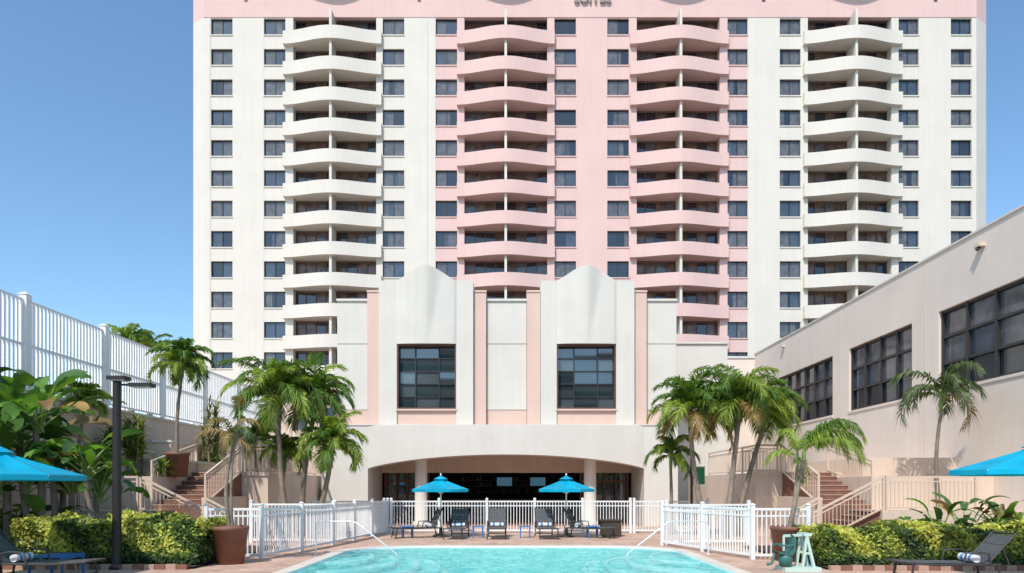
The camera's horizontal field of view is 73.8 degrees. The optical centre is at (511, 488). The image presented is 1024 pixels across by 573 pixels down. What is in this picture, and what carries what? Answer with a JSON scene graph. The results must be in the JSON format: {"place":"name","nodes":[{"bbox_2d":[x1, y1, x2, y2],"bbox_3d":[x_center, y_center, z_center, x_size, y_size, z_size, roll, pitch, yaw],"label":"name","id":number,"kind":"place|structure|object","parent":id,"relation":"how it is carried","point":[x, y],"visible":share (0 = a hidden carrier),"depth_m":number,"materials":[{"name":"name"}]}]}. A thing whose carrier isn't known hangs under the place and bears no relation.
{"place":"outdoors","nodes":[
{"label":"outdoors","id":0,"kind":"place"},
{"bbox_2d":[0,0,1023,422],"label":"sky","id":1,"kind":"structure","parent":0,"point":[96,96],"materials":[{"name":"blue"}]},
{"bbox_2d":[3,526,1023,572],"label":"pool deck","id":2,"kind":"structure","parent":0,"point":[271,563],"depth_m":21.86,"materials":[{"name":"brick"}]},
{"bbox_2d":[0,446,86,572],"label":"patio umbrella","id":3,"kind":"object","parent":2,"relation":"on","point":[14,468],"visible":0.99,"depth_m":13.09,"materials":[{"name":"fabric"}]},
{"bbox_2d":[0,530,105,572],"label":"lounge chair","id":4,"kind":"object","parent":2,"relation":"on","point":[10,552],"visible":1,"depth_m":13.34,"materials":[{"name":"grey fabric"}]},
{"bbox_2d":[0,428,111,517],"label":"banana plant","id":5,"kind":"object","parent":2,"relation":"on","point":[6,438],"visible":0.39,"depth_m":17.53,"materials":[{"name":"green plant"}]},
{"bbox_2d":[28,553,84,572],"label":"side table","id":6,"kind":"object","parent":2,"relation":"on","point":[64,555],"visible":0.79,"depth_m":14.09,"materials":[{"name":"blue paint"}]},
{"bbox_2d":[0,367,127,542],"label":"banana plant","id":7,"kind":"object","parent":2,"relation":"on","point":[18,407],"visible":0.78,"depth_m":17.73,"materials":[{"name":"green plant"}]},
{"bbox_2d":[75,440,321,535],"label":"stair terrace","id":8,"kind":"structure","parent":2,"relation":"on","point":[259,487],"depth_m":25.20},
{"bbox_2d":[74,475,138,510],"bbox_3d":[-12.725,0.152,21.050,2.410,1.095,0.070,0,0,0],"label":"stair railing","id":9,"kind":"object","parent":8,"relation":"on","point":[137,493],"visible":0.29,"depth_m":21.04,"materials":[{"name":"beige metal"}]},
{"bbox_2d":[94,426,130,458],"bbox_3d":[-13.412,-1.349,22.955,1.466,1.901,1.516,0,0,0],"label":"dracaena shrub","id":10,"kind":"object","parent":8,"relation":"on","point":[107,432],"visible":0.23,"depth_m":22.77,"materials":[{"name":"green plant"}]},
{"bbox_2d":[121,411,153,475],"bbox_3d":[-13.049,-1.559,23.475,1.609,2.320,1.423,0,0,-21],"label":"dracaena shrub","id":11,"kind":"object","parent":8,"relation":"on","point":[135,447],"visible":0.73,"depth_m":23.37,"materials":[{"name":"green plant"}]},
{"bbox_2d":[148,456,174,476],"bbox_3d":[-11.900,-0.743,23.310,1.182,0.790,1.203,0,0,29],"label":"flax plant","id":12,"kind":"object","parent":8,"relation":"on","point":[162,466],"visible":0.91,"depth_m":23.13,"materials":[{"name":"green plant"}]},
{"bbox_2d":[150,444,196,476],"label":"stair railing","id":13,"kind":"object","parent":8,"relation":"on","point":[161,457],"visible":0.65,"depth_m":23.59,"materials":[{"name":"beige metal"}]},
{"bbox_2d":[139,475,209,517],"bbox_3d":[-10.375,0.703,21.050,2.210,2.195,0.070,0,0,0],"label":"stair railing","id":14,"kind":"object","parent":8,"relation":"on","point":[163,488],"visible":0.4,"depth_m":21.03,"materials":[{"name":"beige metal"}]},
{"bbox_2d":[144,336,215,476],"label":"potted palm","id":15,"kind":"object","parent":8,"relation":"on","point":[180,359],"visible":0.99,"depth_m":23.70,"materials":[{"name":"plant"}]},
{"bbox_2d":[194,393,229,471],"bbox_3d":[-12.106,-2.200,27.451,1.627,3.203,1.447,0,0,-42],"label":"dracaena shrub","id":16,"kind":"object","parent":8,"relation":"on","point":[214,441],"visible":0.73,"depth_m":27.37,"materials":[{"name":"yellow plant"}]},
{"bbox_2d":[200,446,224,470],"bbox_3d":[-12.270,-1.145,27.992,1.818,1.125,1.492,0,0,43],"label":"flax plant","id":17,"kind":"object","parent":8,"relation":"on","point":[213,460],"visible":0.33,"depth_m":27.75,"materials":[{"name":"green plant"}]},
{"bbox_2d":[204,497,225,514],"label":"stair railing","id":18,"kind":"object","parent":8,"relation":"on","point":[206,499],"visible":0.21,"depth_m":22.47,"materials":[{"name":"beige metal"}]},
{"bbox_2d":[204,444,243,496],"bbox_3d":[-10.200,-0.547,24.300,0.070,2.295,3.260,0,0,0],"label":"stair railing","id":19,"kind":"object","parent":8,"relation":"on","point":[213,472],"visible":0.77,"depth_m":23.80,"materials":[{"name":"beige metal"}]},
{"bbox_2d":[237,447,277,471],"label":"stair railing","id":20,"kind":"object","parent":8,"relation":"on","point":[251,462],"visible":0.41,"depth_m":27.88,"materials":[{"name":"beige metal"}]},
{"bbox_2d":[246,444,315,475],"bbox_3d":[-9.752,-1.147,29.247,0.855,1.095,6.365,0,0,0],"label":"stair railing","id":21,"kind":"object","parent":8,"relation":"on","point":[289,467],"visible":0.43,"depth_m":26.71,"materials":[{"name":"beige metal"}]},
{"bbox_2d":[193,395,261,564],"bbox_3d":[-6.661,-0.215,16.295,1.555,4.031,1.400,0,0,-42],"label":"potted palm","id":22,"kind":"object","parent":2,"relation":"on","point":[230,540],"visible":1,"depth_m":16.18,"materials":[{"name":"plant"}]},
{"bbox_2d":[226,416,281,471],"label":"palm tree","id":23,"kind":"object","parent":2,"relation":"on","point":[256,434],"visible":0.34,"depth_m":26.92,"materials":[{"name":"green plant"}]},
{"bbox_2d":[216,356,330,536],"bbox_3d":[-8.628,-1.564,24.859,3.964,6.766,3.865,0,0,-44],"label":"palm tree","id":24,"kind":"object","parent":2,"relation":"on","point":[267,393],"visible":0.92,"depth_m":24.51,"materials":[{"name":"green plant"}]},
{"bbox_2d":[257,432,313,534],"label":"palm tree","id":25,"kind":"object","parent":2,"relation":"on","point":[290,446],"visible":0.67,"depth_m":25.96,"materials":[{"name":"green plant"}]},
{"bbox_2d":[249,500,335,543],"bbox_3d":[-7.200,1.085,22.400,2.946,1.430,0.139,0,0,4],"label":"white fence","id":26,"kind":"object","parent":2,"relation":"on","point":[251,503],"visible":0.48,"depth_m":22.43,"materials":[{"name":"paint"}]},
{"bbox_2d":[203,498,388,559],"bbox_3d":[-5.723,1.085,22.173,1.510,1.430,10.627,0,0,15],"label":"white fence","id":27,"kind":"object","parent":2,"relation":"on","point":[375,517],"visible":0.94,"depth_m":20.04,"materials":[{"name":"paint"}]},
{"bbox_2d":[259,351,357,536],"bbox_3d":[-7.559,-1.560,25.706,3.653,6.747,3.323,0,0,0],"label":"palm tree","id":28,"kind":"object","parent":2,"relation":"on","point":[333,400],"visible":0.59,"depth_m":25.30,"materials":[{"name":"green plant"}]},
{"bbox_2d":[292,411,368,537],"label":"palm tree","id":29,"kind":"object","parent":2,"relation":"on","point":[329,435],"visible":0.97,"depth_m":24.22,"materials":[{"name":"green plant"}]},
{"bbox_2d":[312,498,385,532],"bbox_3d":[-6.525,1.085,27.325,2.903,1.430,0.141,0,0,-5],"label":"white fence","id":30,"kind":"object","parent":2,"relation":"on","point":[314,501],"visible":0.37,"depth_m":27.30,"materials":[{"name":"metal"}]},
{"bbox_2d":[401,526,413,537],"bbox_3d":[-3.812,1.590,24.900,0.420,0.420,0.420,0,0,0],"label":"side table","id":31,"kind":"object","parent":2,"relation":"on","point":[402,533],"visible":0.91,"depth_m":24.71,"materials":[{"name":"blue paint"}]},
{"bbox_2d":[388,507,442,538],"bbox_3d":[-3.523,1.256,24.881,1.907,1.097,0.731,0,0,-22],"label":"lounge chair","id":32,"kind":"object","parent":2,"relation":"on","point":[432,525],"visible":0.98,"depth_m":24.89,"materials":[{"name":"grey fabric"}]},
{"bbox_2d":[412,473,468,537],"bbox_3d":[-2.629,0.617,25.200,2.006,2.366,2.006,0,0,0],"label":"patio umbrella","id":33,"kind":"object","parent":2,"relation":"on","point":[440,485],"visible":0.98,"depth_m":24.73,"materials":[{"name":"fabric"}]},
{"bbox_2d":[442,507,469,539],"bbox_3d":[-2.013,1.256,24.685,0.731,1.097,1.907,0,0,5],"label":"lounge chair","id":34,"kind":"object","parent":2,"relation":"on","point":[459,518],"visible":1,"depth_m":25.42,"materials":[{"name":"grey fabric"}]},
{"bbox_2d":[472,526,483,537],"bbox_3d":[-1.239,1.590,24.900,0.420,0.420,0.420,0,0,0],"label":"side table","id":35,"kind":"object","parent":2,"relation":"on","point":[477,526],"visible":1,"depth_m":24.71,"materials":[{"name":"blue paint"}]},
{"bbox_2d":[486,507,506,539],"bbox_3d":[-0.550,1.256,24.684,0.731,1.097,1.907,0,0,0],"label":"lounge chair","id":36,"kind":"object","parent":2,"relation":"on","point":[496,518],"visible":1,"depth_m":25.43,"materials":[{"name":"grey fabric"}]},
{"bbox_2d":[322,265,677,525],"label":"walls","id":37,"kind":"structure","parent":2,"relation":"on","point":[506,415],"depth_m":33.00,"materials":[{"name":"paint"}]},
{"bbox_2d":[381,347,638,524],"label":"windows","id":38,"kind":"structure","parent":37,"relation":"in","point":[449,377],"depth_m":33.40,"materials":[{"name":"black glass"}]},
{"bbox_2d":[385,344,628,521],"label":"window frames","id":39,"kind":"structure","parent":38,"relation":"attached to","point":[396,480],"depth_m":33.30,"materials":[{"name":"grey metal"}]},
{"bbox_2d":[390,498,631,532],"bbox_3d":[-0.050,1.085,27.400,9.730,1.430,0.130,0,0,0],"label":"white fence","id":40,"kind":"object","parent":2,"relation":"on","point":[534,501],"visible":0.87,"depth_m":27.38,"materials":[{"name":"metal"}]},
{"bbox_2d":[273,545,750,572],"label":"swimming pool","id":41,"kind":"structure","parent":2,"relation":"in","point":[511,559],"depth_m":20.65,"materials":[{"name":"liquid"}]},
{"bbox_2d":[314,521,399,567],"bbox_3d":[-4.196,1.543,18.439,2.449,1.322,0.119,0,0,8],"label":"pool handrail","id":42,"kind":"object","parent":41,"relation":"attached to","point":[315,553],"visible":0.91,"depth_m":18.46,"materials":[{"name":"silver metal"}]},
{"bbox_2d":[624,521,709,567],"bbox_3d":[4.196,1.543,18.439,2.449,1.322,0.119,0,0,-8],"label":"pool handrail","id":43,"kind":"object","parent":41,"relation":"attached to","point":[708,553],"visible":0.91,"depth_m":18.45,"materials":[{"name":"silver metal"}]},
{"bbox_2d":[2,545,1023,570],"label":"planting bed","id":44,"kind":"object","parent":2,"relation":"on","point":[829,567],"visible":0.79,"depth_m":15.08,"materials":[{"name":"soil"}]},
{"bbox_2d":[0,495,81,543],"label":"bird of paradise","id":45,"kind":"object","parent":44,"relation":"on","point":[36,504],"visible":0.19,"depth_m":17.62,"materials":[{"name":"green plant"}]},
{"bbox_2d":[4,429,149,519],"bbox_3d":[-11.673,0.112,18.182,4.393,3.401,3.029,0,0,24],"label":"bird of paradise","id":46,"kind":"object","parent":44,"relation":"on","point":[91,467],"visible":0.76,"depth_m":18.07,"materials":[{"name":"green plant"}]},
{"bbox_2d":[8,508,226,564],"bbox_3d":[-9.283,1.117,16.294,4.618,1.327,1.939,0,0,0],"label":"hedge","id":47,"kind":"object","parent":44,"relation":"on","point":[168,537],"visible":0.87,"depth_m":15.55,"materials":[{"name":"green plant"}]},
{"bbox_2d":[106,375,155,569],"bbox_3d":[-8.495,-0.345,15.205,0.950,4.290,0.350,0,0,0],"label":"lamp post","id":48,"kind":"object","parent":44,"relation":"on","point":[116,380],"visible":0.92,"depth_m":15.12,"materials":[{"name":"brown metal"}]},
{"bbox_2d":[791,516,1023,565],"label":"hedge","id":49,"kind":"object","parent":44,"relation":"on","point":[876,542],"visible":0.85,"depth_m":15.35,"materials":[{"name":"green plant"}]},
{"bbox_2d":[897,492,1023,526],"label":"bird of paradise","id":50,"kind":"object","parent":44,"relation":"on","point":[947,506],"visible":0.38,"depth_m":18.44,"materials":[{"name":"green plant"}]},
{"bbox_2d":[962,514,1001,526],"bbox_3d":[12.566,1.246,17.994,1.603,1.118,1.346,0,0,0],"label":"cordyline plant","id":51,"kind":"object","parent":44,"relation":"on","point":[994,520],"visible":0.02,"depth_m":18.13,"materials":[{"name":"green plant"}]},
{"bbox_2d":[985,504,1023,521],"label":"cordyline plant","id":52,"kind":"object","parent":44,"relation":"on","point":[1018,516],"visible":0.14,"depth_m":18.29,"materials":[{"name":"green plant"}]},
{"bbox_2d":[519,526,530,537],"bbox_3d":[0.477,1.590,24.900,0.420,0.420,0.420,0,0,0],"label":"side table","id":53,"kind":"object","parent":2,"relation":"on","point":[524,526],"visible":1,"depth_m":24.71,"materials":[{"name":"blue paint"}]},
{"bbox_2d":[534,507,558,539],"bbox_3d":[1.242,1.256,24.684,0.731,1.097,1.907,0,0,-4],"label":"lounge chair","id":54,"kind":"object","parent":2,"relation":"on","point":[543,518],"visible":1,"depth_m":25.42,"materials":[{"name":"grey fabric"}]},
{"bbox_2d":[539,473,594,537],"bbox_3d":[2.001,0.617,25.200,2.006,2.366,2.006,0,0,0],"label":"patio umbrella","id":55,"kind":"object","parent":2,"relation":"on","point":[566,485],"visible":0.96,"depth_m":24.73,"materials":[{"name":"fabric"}]},
{"bbox_2d":[563,507,618,538],"bbox_3d":[2.873,1.256,24.871,1.907,1.097,0.731,0,0,24],"label":"lounge chair","id":56,"kind":"object","parent":2,"relation":"on","point":[572,521],"visible":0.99,"depth_m":24.91,"materials":[{"name":"grey fabric"}]},
{"bbox_2d":[586,526,598,537],"bbox_3d":[2.931,1.590,24.900,0.420,0.420,0.420,0,0,0],"label":"side table","id":57,"kind":"object","parent":2,"relation":"on","point":[596,531],"visible":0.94,"depth_m":24.71,"materials":[{"name":"blue paint"}]},
{"bbox_2d":[599,519,622,536],"bbox_3d":[3.699,1.485,25.600,0.800,0.630,0.680,0,0,0],"label":"towel bin","id":58,"kind":"object","parent":2,"relation":"on","point":[610,523],"visible":0.93,"depth_m":25.30,"materials":[{"name":"wicker"}]},
{"bbox_2d":[632,498,708,532],"bbox_3d":[6.350,1.085,27.300,3.046,1.430,0.139,0,0,4],"label":"white fence","id":59,"kind":"object","parent":2,"relation":"on","point":[645,505],"visible":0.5,"depth_m":27.35,"materials":[{"name":"metal"}]},
{"bbox_2d":[643,434,701,534],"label":"palm tree","id":60,"kind":"object","parent":2,"relation":"on","point":[676,457],"visible":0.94,"depth_m":26.39,"materials":[{"name":"green plant"}]},
{"bbox_2d":[646,370,736,537],"bbox_3d":[6.611,-1.170,24.978,3.425,6.009,3.659,0,0,0],"label":"palm tree","id":61,"kind":"object","parent":2,"relation":"on","point":[686,407],"visible":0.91,"depth_m":24.62,"materials":[{"name":"green plant"}]},
{"bbox_2d":[690,459,704,534],"bbox_3d":[7.130,0.150,26.200,0.570,3.300,0.100,0,0,0],"label":"pool rules sign","id":62,"kind":"object","parent":2,"relation":"on","point":[701,474],"visible":0.47,"depth_m":26.18,"materials":[{"name":"green metal"}]},
{"bbox_2d":[665,500,750,544],"bbox_3d":[6.250,1.085,21.775,2.853,1.430,0.141,0,0,-5],"label":"white fence","id":63,"kind":"object","parent":2,"relation":"on","point":[734,505],"visible":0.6,"depth_m":21.80,"materials":[{"name":"paint"}]},
{"bbox_2d":[660,500,810,559],"bbox_3d":[5.628,1.085,19.132,1.359,1.430,5.284,0,0,-33],"label":"white fence","id":64,"kind":"object","parent":2,"relation":"on","point":[751,515],"visible":0.89,"depth_m":18.55,"materials":[{"name":"paint"}]},
{"bbox_2d":[681,363,795,538],"bbox_3d":[8.122,-1.423,24.456,4.058,6.476,4.094,0,0,0],"label":"palm tree","id":65,"kind":"object","parent":2,"relation":"on","point":[744,388],"visible":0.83,"depth_m":24.17,"materials":[{"name":"green plant"}]},
{"bbox_2d":[717,379,809,536],"bbox_3d":[9.344,-1.073,25.488,3.063,5.821,3.165,0,0,42],"label":"palm tree","id":66,"kind":"object","parent":2,"relation":"on","point":[789,400],"visible":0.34,"depth_m":25.23,"materials":[{"name":"green plant"}]},
{"bbox_2d":[766,532,821,571],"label":"pool lift","id":67,"kind":"object","parent":2,"relation":"on","point":[785,559],"visible":1,"depth_m":14.77,"materials":[{"name":"green plastic"}]},
{"bbox_2d":[763,418,867,561],"bbox_3d":[7.566,0.055,17.101,2.411,3.490,2.310,0,0,25],"label":"potted palm","id":68,"kind":"object","parent":2,"relation":"on","point":[817,438],"visible":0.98,"depth_m":16.77,"materials":[{"name":"plant"}]},
{"bbox_2d":[688,458,1023,535],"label":"stair terrace","id":69,"kind":"structure","parent":2,"relation":"on","point":[770,489],"depth_m":24.36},
{"bbox_2d":[708,444,777,475],"bbox_3d":[9.752,-1.147,29.247,0.855,1.095,6.365,0,0,0],"label":"stair railing","id":70,"kind":"object","parent":69,"relation":"on","point":[727,458],"visible":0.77,"depth_m":28.06,"materials":[{"name":"beige metal"}]},
{"bbox_2d":[741,447,786,472],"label":"stair railing","id":71,"kind":"object","parent":69,"relation":"on","point":[762,459],"visible":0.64,"depth_m":27.88,"materials":[{"name":"beige metal"}]},
{"bbox_2d":[780,444,819,496],"bbox_3d":[10.200,-0.547,24.300,0.070,2.295,3.260,0,0,0],"label":"stair railing","id":72,"kind":"object","parent":69,"relation":"on","point":[810,472],"visible":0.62,"depth_m":23.80,"materials":[{"name":"beige metal"}]},
{"bbox_2d":[795,497,819,523],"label":"stair railing","id":73,"kind":"object","parent":69,"relation":"on","point":[817,499],"visible":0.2,"depth_m":22.47,"materials":[{"name":"beige metal"}]},
{"bbox_2d":[812,475,884,525],"bbox_3d":[10.375,0.703,21.050,2.210,2.195,0.070,0,0,0],"label":"stair railing","id":74,"kind":"object","parent":69,"relation":"on","point":[882,477],"visible":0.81,"depth_m":21.04,"materials":[{"name":"beige metal"}]},
{"bbox_2d":[827,445,873,476],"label":"stair railing","id":75,"kind":"object","parent":69,"relation":"on","point":[853,454],"visible":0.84,"depth_m":24.36,"materials":[{"name":"beige metal"}]},
{"bbox_2d":[885,475,976,510],"bbox_3d":[12.925,0.152,21.050,2.810,1.095,0.070,0,0,0],"label":"stair railing","id":76,"kind":"object","parent":69,"relation":"on","point":[886,490],"visible":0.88,"depth_m":21.04,"materials":[{"name":"beige metal"}]},
{"bbox_2d":[886,360,987,508],"bbox_3d":[14.048,-1.675,22.570,2.943,4.768,2.559,0,0,38],"label":"palm tree","id":77,"kind":"object","parent":69,"relation":"on","point":[953,382],"visible":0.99,"depth_m":22.46,"materials":[{"name":"green plant"}]},
{"bbox_2d":[885,531,1016,572],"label":"lounge chair","id":78,"kind":"object","parent":2,"relation":"on","point":[987,553],"visible":1,"depth_m":13.10,"materials":[{"name":"grey fabric"}]},
{"bbox_2d":[948,446,1023,475],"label":"patio umbrella","id":79,"kind":"object","parent":2,"relation":"on","point":[1011,464],"visible":1,"depth_m":13.19,"materials":[{"name":"fabric"}]},
{"bbox_2d":[381,522,696,525],"bbox_3d":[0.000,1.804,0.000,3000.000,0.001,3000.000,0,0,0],"label":"ground","id":80,"kind":"structure","parent":0,"point":[532,525],"depth_m":33.09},
{"bbox_2d":[0,390,294,542],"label":"retaining wall","id":81,"kind":"structure","parent":80,"relation":"on","point":[163,428],"depth_m":24.50,"materials":[{"name":"beige paint"}]},
{"bbox_2d":[61,381,111,509],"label":"palm tree","id":82,"kind":"object","parent":81,"relation":"on","point":[100,405],"visible":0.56,"depth_m":21.91,"materials":[{"name":"green plant"}]},
{"bbox_2d":[106,323,155,411],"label":"palm tree","id":83,"kind":"object","parent":81,"relation":"on","point":[127,332],"visible":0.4,"depth_m":30.70,"materials":[{"name":"green plant"}]},
{"bbox_2d":[0,289,265,432],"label":"white fence","id":84,"kind":"object","parent":81,"relation":"on","point":[101,362],"visible":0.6,"depth_m":23.25,"materials":[{"name":"metal"}]},
{"bbox_2d":[132,333,174,415],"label":"palm tree","id":85,"kind":"object","parent":81,"relation":"on","point":[154,342],"visible":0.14,"depth_m":32.86,"materials":[{"name":"green plant"}]},
{"bbox_2d":[121,400,224,429],"bbox_3d":[-18.100,-4.000,38.600,8.060,2.380,0.260,0,0,0],"label":"white fence","id":86,"kind":"object","parent":81,"relation":"on","point":[166,417],"visible":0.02,"depth_m":38.58,"materials":[{"name":"metal"}]},
{"bbox_2d":[225,382,336,475],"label":"service building","id":87,"kind":"structure","parent":80,"relation":"on","point":[282,424],"depth_m":44.00,"materials":[{"name":"beige paint"}]},
{"bbox_2d":[407,475,608,521],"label":"lounge bar","id":88,"kind":"object","parent":80,"relation":"on","point":[475,513],"visible":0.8,"depth_m":40.90,"materials":[{"name":"brown wood"}]},
{"bbox_2d":[193,0,985,446],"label":"hotel tower","id":89,"kind":"structure","parent":0,"point":[747,176],"depth_m":62.70,"materials":[{"name":"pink paint"}]},
{"bbox_2d":[213,21,968,367],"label":"windows","id":90,"kind":"structure","parent":89,"relation":"in","point":[562,209],"depth_m":62.95,"materials":[{"name":"black glass"}]},
{"bbox_2d":[212,20,970,382],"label":"window frames","id":91,"kind":"structure","parent":89,"relation":"in","point":[316,22],"depth_m":63.39,"materials":[{"name":"white metal"}]},
{"bbox_2d":[676,342,754,520],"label":"link building","id":92,"kind":"structure","parent":0,"point":[690,356],"depth_m":38.00,"materials":[{"name":"paint"}]},
{"bbox_2d":[754,204,1023,510],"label":"conference wing","id":93,"kind":"structure","parent":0,"point":[938,312],"depth_m":26.28,"materials":[{"name":"beige paint"}]},
{"bbox_2d":[780,243,1023,424],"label":"window frames","id":94,"kind":"structure","parent":93,"relation":"in","point":[997,318],"depth_m":28.53,"materials":[{"name":"brown metal"}]},
{"bbox_2d":[782,282,1023,422],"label":"windows","id":95,"kind":"structure","parent":93,"relation":"in","point":[1011,299],"depth_m":25.09,"materials":[{"name":"black glass"}]}
]}

